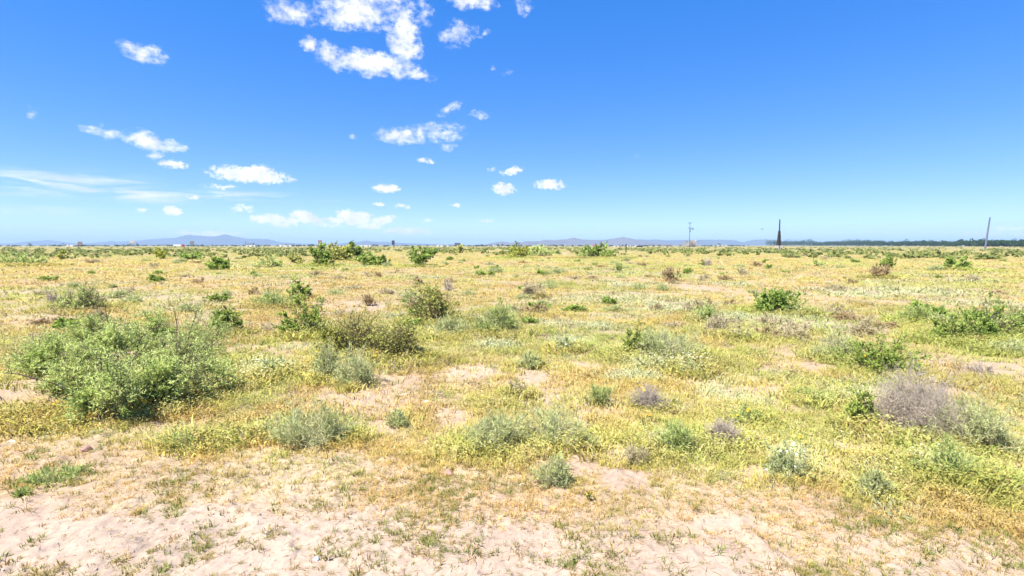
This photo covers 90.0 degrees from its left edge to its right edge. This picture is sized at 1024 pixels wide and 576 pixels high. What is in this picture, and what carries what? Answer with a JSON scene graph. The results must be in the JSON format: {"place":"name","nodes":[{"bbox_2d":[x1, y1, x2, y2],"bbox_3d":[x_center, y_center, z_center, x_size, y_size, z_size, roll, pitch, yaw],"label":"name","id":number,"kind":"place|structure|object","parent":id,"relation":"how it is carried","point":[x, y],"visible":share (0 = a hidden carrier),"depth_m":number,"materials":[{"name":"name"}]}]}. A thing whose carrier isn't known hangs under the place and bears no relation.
{"place":"outdoors","nodes":[
{"label":"outdoors","id":0,"kind":"place"},
{"bbox_2d":[0,234,473,245],"bbox_3d":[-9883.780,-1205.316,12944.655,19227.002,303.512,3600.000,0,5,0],"label":"mountains","id":1,"kind":"structure","parent":0,"point":[224,240],"depth_m":12266.59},
{"bbox_2d":[0,246,1023,575],"bbox_3d":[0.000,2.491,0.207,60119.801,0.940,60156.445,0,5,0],"label":"ground","id":2,"kind":"structure","parent":0,"point":[82,542],"depth_m":4.91,"materials":[{"name":"soil"}]},
{"bbox_2d":[11,484,33,497],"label":"weed clump","id":3,"kind":"object","parent":2,"relation":"on","point":[19,492],"visible":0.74,"depth_m":5.10,"materials":[{"name":"green plant"}]},
{"bbox_2d":[0,250,55,263],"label":"mesquite bush","id":4,"kind":"object","parent":2,"relation":"on","point":[22,258],"visible":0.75,"depth_m":61.12,"materials":[{"name":"green plant"}]},
{"bbox_2d":[28,313,68,324],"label":"brown weed","id":5,"kind":"object","parent":2,"relation":"on","point":[42,320],"visible":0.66,"depth_m":16.43,"materials":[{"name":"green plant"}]},
{"bbox_2d":[16,458,93,486],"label":"weed clump","id":6,"kind":"object","parent":2,"relation":"on","point":[39,478],"visible":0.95,"depth_m":5.50,"materials":[{"name":"green plant"}]},
{"bbox_2d":[51,315,80,328],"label":"green weed","id":7,"kind":"object","parent":2,"relation":"on","point":[58,322],"visible":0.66,"depth_m":15.25,"materials":[{"name":"green plant"}]},
{"bbox_2d":[43,279,112,311],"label":"mesquite bush","id":8,"kind":"object","parent":2,"relation":"on","point":[89,297],"visible":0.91,"depth_m":19.42,"materials":[{"name":"green plant"}]},
{"bbox_2d":[106,289,129,297],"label":"grey weed","id":9,"kind":"object","parent":2,"relation":"on","point":[118,293],"visible":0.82,"depth_m":24.45,"materials":[{"name":"green plant"}]},
{"bbox_2d":[0,303,248,427],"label":"mesquite bush","id":10,"kind":"object","parent":2,"relation":"on","point":[123,389],"visible":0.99,"depth_m":8.36,"materials":[{"name":"green plant"}]},
{"bbox_2d":[119,292,148,302],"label":"grey weed","id":11,"kind":"object","parent":2,"relation":"on","point":[135,298],"visible":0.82,"depth_m":22.29,"materials":[{"name":"green plant"}]},
{"bbox_2d":[152,247,168,258],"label":"desert shrub","id":12,"kind":"object","parent":2,"relation":"on","point":[160,253],"visible":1,"depth_m":99.43,"materials":[{"name":"green plant"}]},
{"bbox_2d":[155,425,208,452],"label":"weed clump","id":13,"kind":"object","parent":2,"relation":"on","point":[180,439],"visible":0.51,"depth_m":6.31,"materials":[{"name":"green plant"}]},
{"bbox_2d":[171,300,201,312],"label":"grey weed","id":14,"kind":"object","parent":2,"relation":"on","point":[185,305],"visible":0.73,"depth_m":19.22,"materials":[{"name":"green plant"}]},
{"bbox_2d":[179,251,205,259],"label":"desert shrub","id":15,"kind":"object","parent":2,"relation":"on","point":[198,255],"visible":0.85,"depth_m":96.98,"materials":[{"name":"green plant"}]},
{"bbox_2d":[204,255,231,269],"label":"desert shrub","id":16,"kind":"object","parent":2,"relation":"on","point":[221,262],"visible":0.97,"depth_m":51.52,"materials":[{"name":"green plant"}]},
{"bbox_2d":[202,292,234,302],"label":"green weed","id":17,"kind":"object","parent":2,"relation":"on","point":[224,297],"visible":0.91,"depth_m":22.60,"materials":[{"name":"green plant"}]},
{"bbox_2d":[208,302,244,329],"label":"flowering shrub","id":18,"kind":"object","parent":2,"relation":"on","point":[235,321],"visible":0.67,"depth_m":14.42,"materials":[{"name":"green plant"}]},
{"bbox_2d":[242,354,293,375],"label":"white wildflower","id":19,"kind":"object","parent":2,"relation":"on","point":[267,362],"visible":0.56,"depth_m":9.51,"materials":[{"name":"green plant"}]},
{"bbox_2d":[253,255,284,267],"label":"mesquite bush","id":20,"kind":"object","parent":2,"relation":"on","point":[274,263],"visible":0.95,"depth_m":57.19,"materials":[{"name":"green plant"}]},
{"bbox_2d":[251,287,302,305],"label":"weed clump","id":21,"kind":"object","parent":2,"relation":"on","point":[269,298],"visible":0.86,"depth_m":20.85,"materials":[{"name":"green plant"}]},
{"bbox_2d":[288,251,305,263],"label":"creosote bush","id":22,"kind":"object","parent":2,"relation":"on","point":[298,259],"visible":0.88,"depth_m":67.91,"materials":[{"name":"green plant"}]},
{"bbox_2d":[287,276,311,296],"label":"desert shrub","id":23,"kind":"object","parent":2,"relation":"on","point":[298,286],"visible":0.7,"depth_m":23.94,"materials":[{"name":"green plant"}]},
{"bbox_2d":[271,283,335,333],"bbox_3d":[-5.665,0.639,14.148,1.565,1.541,1.216,0,5,0],"label":"bush","id":24,"kind":"object","parent":2,"relation":"on","point":[314,314],"visible":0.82,"depth_m":13.93,"materials":[{"name":"green plant"}]},
{"bbox_2d":[256,394,364,452],"bbox_3d":[-2.631,1.706,6.599,1.422,0.697,1.066,2,5,25],"label":"broom plant","id":25,"kind":"object","parent":2,"relation":"on","point":[297,429],"visible":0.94,"depth_m":6.46,"materials":[{"name":"green plant"}]},
{"bbox_2d":[308,242,334,264],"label":"creosote bush","id":26,"kind":"object","parent":2,"relation":"on","point":[323,258],"visible":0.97,"depth_m":61.85,"materials":[{"name":"green plant"}]},
{"bbox_2d":[309,336,346,377],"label":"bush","id":27,"kind":"object","parent":2,"relation":"on","point":[324,364],"visible":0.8,"depth_m":9.19,"materials":[{"name":"green plant"}]},
{"bbox_2d":[327,240,352,259],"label":"creosote bush","id":28,"kind":"object","parent":2,"relation":"on","point":[335,251],"visible":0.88,"depth_m":81.35,"materials":[{"name":"green plant"}]},
{"bbox_2d":[310,300,387,358],"bbox_3d":[-3.569,0.960,11.377,1.819,1.352,1.506,-1,5,-12],"label":"creosote bush","id":29,"kind":"object","parent":2,"relation":"on","point":[343,336],"visible":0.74,"depth_m":11.09,"materials":[{"name":"green plant"}]},
{"bbox_2d":[342,240,370,256],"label":"creosote bush","id":30,"kind":"object","parent":2,"relation":"on","point":[353,251],"visible":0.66,"depth_m":105.18,"materials":[{"name":"green plant"}]},
{"bbox_2d":[332,341,392,387],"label":"sage plant","id":31,"kind":"object","parent":2,"relation":"on","point":[360,372],"visible":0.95,"depth_m":8.92,"materials":[{"name":"green plant"}]},
{"bbox_2d":[352,249,383,265],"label":"desert shrub","id":32,"kind":"object","parent":2,"relation":"on","point":[363,258],"visible":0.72,"depth_m":64.39,"materials":[{"name":"green plant"}]},
{"bbox_2d":[361,294,378,305],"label":"dead weed","id":33,"kind":"object","parent":2,"relation":"on","point":[367,298],"visible":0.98,"depth_m":21.30,"materials":[{"name":"brown plant"}]},
{"bbox_2d":[0,241,748,246],"bbox_3d":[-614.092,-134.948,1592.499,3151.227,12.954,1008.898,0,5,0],"label":"treeline","id":34,"kind":"object","parent":2,"relation":"on","point":[481,245],"visible":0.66,"depth_m":1302.61,"materials":[{"name":"green plant"}]},
{"bbox_2d":[371,254,390,265],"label":"desert shrub","id":35,"kind":"object","parent":2,"relation":"on","point":[382,260],"visible":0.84,"depth_m":63.77,"materials":[{"name":"green plant"}]},
{"bbox_2d":[360,313,428,357],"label":"creosote bush","id":36,"kind":"object","parent":2,"relation":"on","point":[384,340],"visible":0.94,"depth_m":10.88,"materials":[{"name":"green plant"}]},
{"bbox_2d":[382,405,408,428],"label":"weed clump","id":37,"kind":"object","parent":2,"relation":"on","point":[396,419],"visible":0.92,"depth_m":7.02,"materials":[{"name":"green plant"}]},
{"bbox_2d":[406,245,433,264],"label":"creosote bush","id":38,"kind":"object","parent":2,"relation":"on","point":[418,259],"visible":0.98,"depth_m":60.25,"materials":[{"name":"green plant"}]},
{"bbox_2d":[396,281,466,320],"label":"creosote bush","id":39,"kind":"object","parent":2,"relation":"on","point":[433,299],"visible":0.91,"depth_m":16.67,"materials":[{"name":"green plant"}]},
{"bbox_2d":[422,312,475,333],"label":"sage plant","id":40,"kind":"object","parent":2,"relation":"on","point":[447,325],"visible":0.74,"depth_m":14.16,"materials":[{"name":"green plant"}]},
{"bbox_2d":[460,294,519,331],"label":"broom plant","id":41,"kind":"object","parent":2,"relation":"on","point":[505,320],"visible":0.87,"depth_m":14.37,"materials":[{"name":"green plant"}]},
{"bbox_2d":[455,408,528,450],"bbox_3d":[-0.218,1.706,6.247,0.796,0.583,1.054,4,6,37],"label":"sage plant","id":42,"kind":"object","parent":2,"relation":"on","point":[498,428],"visible":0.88,"depth_m":6.17,"materials":[{"name":"green plant"}]},
{"bbox_2d":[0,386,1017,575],"bbox_3d":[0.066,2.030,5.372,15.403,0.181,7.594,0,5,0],"label":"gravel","id":43,"kind":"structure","parent":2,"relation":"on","point":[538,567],"depth_m":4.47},
{"bbox_2d":[0,247,1023,575],"bbox_3d":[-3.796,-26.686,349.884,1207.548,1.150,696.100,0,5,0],"label":"grass","id":44,"kind":"structure","parent":2,"relation":"on","point":[1000,485],"depth_m":8.47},
{"bbox_2d":[0,428,1023,575],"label":"sprouts","id":45,"kind":"object","parent":2,"relation":"on","point":[799,569],"visible":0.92,"depth_m":4.49,"materials":[{"name":"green plant"}]},
{"bbox_2d":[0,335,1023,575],"bbox_3d":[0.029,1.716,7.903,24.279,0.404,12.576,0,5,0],"label":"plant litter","id":46,"kind":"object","parent":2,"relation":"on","point":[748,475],"visible":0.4,"depth_m":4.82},
{"bbox_2d":[0,246,1023,259],"bbox_3d":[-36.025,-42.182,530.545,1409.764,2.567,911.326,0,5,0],"label":"scrub","id":47,"kind":"object","parent":2,"relation":"on","point":[927,253],"visible":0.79,"depth_m":149.04,"materials":[{"name":"green plant"}]},
{"bbox_2d":[0,260,1023,470],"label":"white wildflowers","id":48,"kind":"object","parent":2,"relation":"on","point":[604,326],"visible":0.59,"depth_m":19.74,"materials":[{"name":"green plant"}]},
{"bbox_2d":[0,255,1023,527],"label":"forbs","id":49,"kind":"object","parent":2,"relation":"on","point":[580,323],"visible":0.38,"depth_m":10.47,"materials":[{"name":"green plant"}]},
{"bbox_2d":[500,241,531,256],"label":"creosote bush","id":50,"kind":"object","parent":2,"relation":"on","point":[517,251],"visible":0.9,"depth_m":100.53,"materials":[{"name":"green plant"}]},
{"bbox_2d":[508,378,527,394],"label":"weed clump","id":51,"kind":"object","parent":2,"relation":"on","point":[512,384],"visible":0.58,"depth_m":8.54,"materials":[{"name":"beige plant"}]},
{"bbox_2d":[515,347,542,368],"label":"weed clump","id":52,"kind":"object","parent":2,"relation":"on","point":[527,358],"visible":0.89,"depth_m":10.52,"materials":[{"name":"green plant"}]},
{"bbox_2d":[520,277,547,294],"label":"weed clump","id":53,"kind":"object","parent":2,"relation":"on","point":[529,289],"visible":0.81,"depth_m":24.35,"materials":[{"name":"brown plant"}]},
{"bbox_2d":[521,300,547,313],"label":"brown weed","id":54,"kind":"object","parent":2,"relation":"on","point":[537,306],"visible":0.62,"depth_m":18.65,"materials":[{"name":"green plant"}]},
{"bbox_2d":[528,243,556,255],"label":"mesquite bush","id":55,"kind":"object","parent":2,"relation":"on","point":[546,252],"visible":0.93,"depth_m":117.66,"materials":[{"name":"green plant"}]},
{"bbox_2d":[526,451,575,489],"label":"sage plant","id":56,"kind":"object","parent":2,"relation":"on","point":[558,474],"visible":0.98,"depth_m":5.31,"materials":[{"name":"green plant"}]},
{"bbox_2d":[512,391,600,450],"bbox_3d":[0.600,1.677,6.543,1.334,0.703,1.065,4,6,40],"label":"broom plant","id":57,"kind":"object","parent":2,"relation":"on","point":[550,425],"visible":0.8,"depth_m":6.42,"materials":[{"name":"green plant"}]},
{"bbox_2d":[556,335,585,350],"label":"white wildflower","id":58,"kind":"object","parent":2,"relation":"on","point":[567,341],"visible":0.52,"depth_m":12.12,"materials":[{"name":"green plant"}]},
{"bbox_2d":[560,304,588,311],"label":"green weed","id":59,"kind":"object","parent":2,"relation":"on","point":[573,307],"visible":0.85,"depth_m":19.51,"materials":[{"name":"green plant"}]},
{"bbox_2d":[576,240,616,256],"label":"creosote bush","id":60,"kind":"object","parent":2,"relation":"on","point":[595,249],"visible":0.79,"depth_m":101.29,"materials":[{"name":"green plant"}]},
{"bbox_2d":[576,380,621,406],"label":"weed clump","id":61,"kind":"object","parent":2,"relation":"on","point":[600,394],"visible":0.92,"depth_m":7.92,"materials":[{"name":"green plant"}]},
{"bbox_2d":[599,304,631,311],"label":"grey weed","id":62,"kind":"object","parent":2,"relation":"on","point":[616,306],"visible":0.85,"depth_m":19.46,"materials":[{"name":"green plant"}]},
{"bbox_2d":[620,309,649,353],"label":"flowering plant","id":63,"kind":"object","parent":2,"relation":"on","point":[635,339],"visible":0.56,"depth_m":11.38,"materials":[{"name":"green plant"}]},
{"bbox_2d":[619,442,652,465],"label":"dead weed","id":64,"kind":"object","parent":2,"relation":"on","point":[630,451],"visible":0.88,"depth_m":5.83,"materials":[{"name":"beige plant"}]},
{"bbox_2d":[621,381,670,410],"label":"dead weed","id":65,"kind":"object","parent":2,"relation":"on","point":[649,394],"visible":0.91,"depth_m":7.82,"materials":[{"name":"grey plant"}]},
{"bbox_2d":[658,265,680,280],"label":"dead weed","id":66,"kind":"object","parent":2,"relation":"on","point":[668,273],"visible":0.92,"depth_m":35.83,"materials":[{"name":"brown plant"}]},
{"bbox_2d":[655,321,688,328],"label":"tan weed","id":67,"kind":"object","parent":2,"relation":"on","point":[669,324],"visible":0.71,"depth_m":15.41,"materials":[{"name":"beige plant"}]},
{"bbox_2d":[636,322,714,356],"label":"broom plant","id":68,"kind":"object","parent":2,"relation":"on","point":[658,342],"visible":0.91,"depth_m":11.12,"materials":[{"name":"green plant"}]},
{"bbox_2d":[652,416,702,452],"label":"weed clump","id":69,"kind":"object","parent":2,"relation":"on","point":[675,432],"visible":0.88,"depth_m":6.15,"materials":[{"name":"green plant"}]},
{"bbox_2d":[675,359,702,372],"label":"white wildflower","id":70,"kind":"object","parent":2,"relation":"on","point":[690,363],"visible":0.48,"depth_m":9.96,"materials":[{"name":"green plant"}]},
{"bbox_2d":[680,299,706,310],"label":"tan weed","id":71,"kind":"object","parent":2,"relation":"on","point":[688,305],"visible":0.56,"depth_m":19.58,"materials":[{"name":"beige plant"}]},
{"bbox_2d":[690,298,723,318],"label":"desert shrub","id":72,"kind":"object","parent":2,"relation":"on","point":[709,310],"visible":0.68,"depth_m":16.74,"materials":[{"name":"green plant"}]},
{"bbox_2d":[701,417,751,451],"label":"dead weed","id":73,"kind":"object","parent":2,"relation":"on","point":[721,428],"visible":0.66,"depth_m":6.39,"materials":[{"name":"grey plant"}]},
{"bbox_2d":[702,312,754,331],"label":"dead weed","id":74,"kind":"object","parent":2,"relation":"on","point":[720,322],"visible":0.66,"depth_m":14.38,"materials":[{"name":"beige plant"}]},
{"bbox_2d":[728,402,770,424],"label":"weed clump","id":75,"kind":"object","parent":2,"relation":"on","point":[746,409],"visible":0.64,"depth_m":7.16,"materials":[{"name":"green plant"}]},
{"bbox_2d":[752,323,778,336],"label":"brown weed","id":76,"kind":"object","parent":2,"relation":"on","point":[766,328],"visible":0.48,"depth_m":14.01,"materials":[{"name":"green plant"}]},
{"bbox_2d":[749,312,792,325],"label":"tan weed","id":77,"kind":"object","parent":2,"relation":"on","point":[772,320],"visible":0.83,"depth_m":16.09,"materials":[{"name":"beige plant"}]},
{"bbox_2d":[760,438,817,480],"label":"white wildflower","id":78,"kind":"object","parent":2,"relation":"on","point":[780,464],"visible":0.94,"depth_m":5.50,"materials":[{"name":"green plant"}]},
{"bbox_2d":[753,286,824,312],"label":"desert shrub","id":79,"kind":"object","parent":2,"relation":"on","point":[773,300],"visible":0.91,"depth_m":18.46,"materials":[{"name":"green plant"}]},
{"bbox_2d":[778,321,812,330],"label":"tan weed","id":80,"kind":"object","parent":2,"relation":"on","point":[804,325],"visible":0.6,"depth_m":14.64,"materials":[{"name":"beige plant"}]},
{"bbox_2d":[772,324,833,342],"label":"tan weed","id":81,"kind":"object","parent":2,"relation":"on","point":[798,332],"visible":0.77,"depth_m":13.64,"materials":[{"name":"beige plant"}]},
{"bbox_2d":[788,384,841,402],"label":"weed clump","id":82,"kind":"object","parent":2,"relation":"on","point":[814,392],"visible":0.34,"depth_m":8.27,"materials":[{"name":"green plant"}]},
{"bbox_2d":[805,322,857,355],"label":"broom plant","id":83,"kind":"object","parent":2,"relation":"on","point":[839,341],"visible":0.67,"depth_m":11.31,"materials":[{"name":"green plant"}]},
{"bbox_2d":[821,304,856,316],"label":"tan weed","id":84,"kind":"object","parent":2,"relation":"on","point":[837,310],"visible":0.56,"depth_m":18.27,"materials":[{"name":"beige plant"}]},
{"bbox_2d":[824,309,869,320],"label":"brown weed","id":85,"kind":"object","parent":2,"relation":"on","point":[845,314],"visible":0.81,"depth_m":16.81,"materials":[{"name":"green plant"}]},
{"bbox_2d":[843,382,882,422],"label":"weed clump","id":86,"kind":"object","parent":2,"relation":"on","point":[866,406],"visible":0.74,"depth_m":6.87,"materials":[{"name":"green plant"}]},
{"bbox_2d":[843,325,887,337],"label":"tan weed","id":87,"kind":"object","parent":2,"relation":"on","point":[855,328],"visible":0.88,"depth_m":14.21,"materials":[{"name":"beige plant"}]},
{"bbox_2d":[857,316,884,332],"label":"weed clump","id":88,"kind":"object","parent":2,"relation":"on","point":[863,323],"visible":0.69,"depth_m":14.41,"materials":[{"name":"beige plant"}]},
{"bbox_2d":[823,328,931,373],"bbox_3d":[7.300,1.290,10.274,1.698,1.038,1.566,5,7,44],"label":"flowering shrub","id":89,"kind":"object","parent":2,"relation":"on","point":[885,358],"visible":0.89,"depth_m":10.06,"materials":[{"name":"green plant"}]},
{"bbox_2d":[852,456,902,501],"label":"broom plant","id":90,"kind":"object","parent":2,"relation":"on","point":[871,480],"visible":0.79,"depth_m":5.05,"materials":[{"name":"green plant"}]},
{"bbox_2d":[867,262,892,276],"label":"dead weed","id":91,"kind":"object","parent":2,"relation":"on","point":[880,270],"visible":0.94,"depth_m":38.40,"materials":[{"name":"brown plant"}]},
{"bbox_2d":[868,319,899,328],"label":"brown weed","id":92,"kind":"object","parent":2,"relation":"on","point":[879,324],"visible":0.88,"depth_m":15.52,"materials":[{"name":"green plant"}]},
{"bbox_2d":[879,252,896,266],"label":"desert shrub","id":93,"kind":"object","parent":2,"relation":"on","point":[888,259],"visible":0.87,"depth_m":56.93,"materials":[{"name":"green plant"}]},
{"bbox_2d":[766,238,1023,246],"bbox_3d":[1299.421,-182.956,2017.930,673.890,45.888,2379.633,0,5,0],"label":"orchard trees","id":94,"kind":"object","parent":2,"relation":"on","point":[993,243],"visible":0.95,"depth_m":1657.19,"materials":[{"name":"green plant"}]},
{"bbox_2d":[893,302,939,319],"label":"weed clump","id":95,"kind":"object","parent":2,"relation":"on","point":[917,311],"visible":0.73,"depth_m":16.66,"materials":[{"name":"green plant"}]},
{"bbox_2d":[924,304,953,315],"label":"green weed","id":96,"kind":"object","parent":2,"relation":"on","point":[942,310],"visible":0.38,"depth_m":17.48,"materials":[{"name":"green plant"}]},
{"bbox_2d":[864,349,1016,441],"bbox_3d":[5.400,1.479,6.699,1.534,1.383,1.521,0,5,0],"label":"dead bush","id":97,"kind":"object","parent":2,"relation":"on","point":[900,403],"visible":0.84,"depth_m":6.59,"materials":[{"name":"grey plant"}]},
{"bbox_2d":[907,430,983,477],"bbox_3d":[4.602,1.788,5.445,0.741,0.632,0.512,2,5,19],"label":"weed clump","id":98,"kind":"object","parent":2,"relation":"on","point":[954,461],"visible":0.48,"depth_m":5.40,"materials":[{"name":"green plant"}]},
{"bbox_2d":[927,309,983,339],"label":"desert shrub","id":99,"kind":"object","parent":2,"relation":"on","point":[941,329],"visible":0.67,"depth_m":13.13,"materials":[{"name":"green plant"}]},
{"bbox_2d":[941,253,973,268],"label":"desert shrub","id":100,"kind":"object","parent":2,"relation":"on","point":[949,261],"visible":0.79,"depth_m":51.79,"materials":[{"name":"green plant"}]},
{"bbox_2d":[908,380,1023,457],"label":"broom plant","id":101,"kind":"object","parent":2,"relation":"on","point":[988,428],"visible":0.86,"depth_m":6.04,"materials":[{"name":"green plant"}]},
{"bbox_2d":[967,360,995,373],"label":"dead weed","id":102,"kind":"object","parent":2,"relation":"on","point":[980,367],"visible":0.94,"depth_m":10.19,"materials":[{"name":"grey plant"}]},
{"bbox_2d":[945,290,1023,337],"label":"desert shrub","id":103,"kind":"object","parent":2,"relation":"on","point":[988,326],"visible":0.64,"depth_m":13.48,"materials":[{"name":"green plant"}]},
{"bbox_2d":[988,335,1023,353],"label":"sage plant","id":104,"kind":"object","parent":2,"relation":"on","point":[1011,343],"visible":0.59,"depth_m":11.74,"materials":[{"name":"green plant"}]},
{"bbox_2d":[990,300,1023,329],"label":"mesquite bush","id":105,"kind":"object","parent":2,"relation":"on","point":[1015,311],"visible":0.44,"depth_m":14.21,"materials":[{"name":"green plant"}]},
{"bbox_2d":[0,0,1023,244],"label":"sky","id":106,"kind":"structure","parent":0,"point":[466,122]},
{"bbox_2d":[474,237,714,245],"bbox_3d":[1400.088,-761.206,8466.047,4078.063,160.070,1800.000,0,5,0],"label":"hills","id":107,"kind":"structure","parent":0,"point":[622,241],"depth_m":8116.23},
{"bbox_2d":[636,239,963,245],"bbox_3d":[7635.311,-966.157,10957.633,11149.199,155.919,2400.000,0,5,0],"label":"hills","id":108,"kind":"structure","parent":0,"point":[763,242],"depth_m":10589.79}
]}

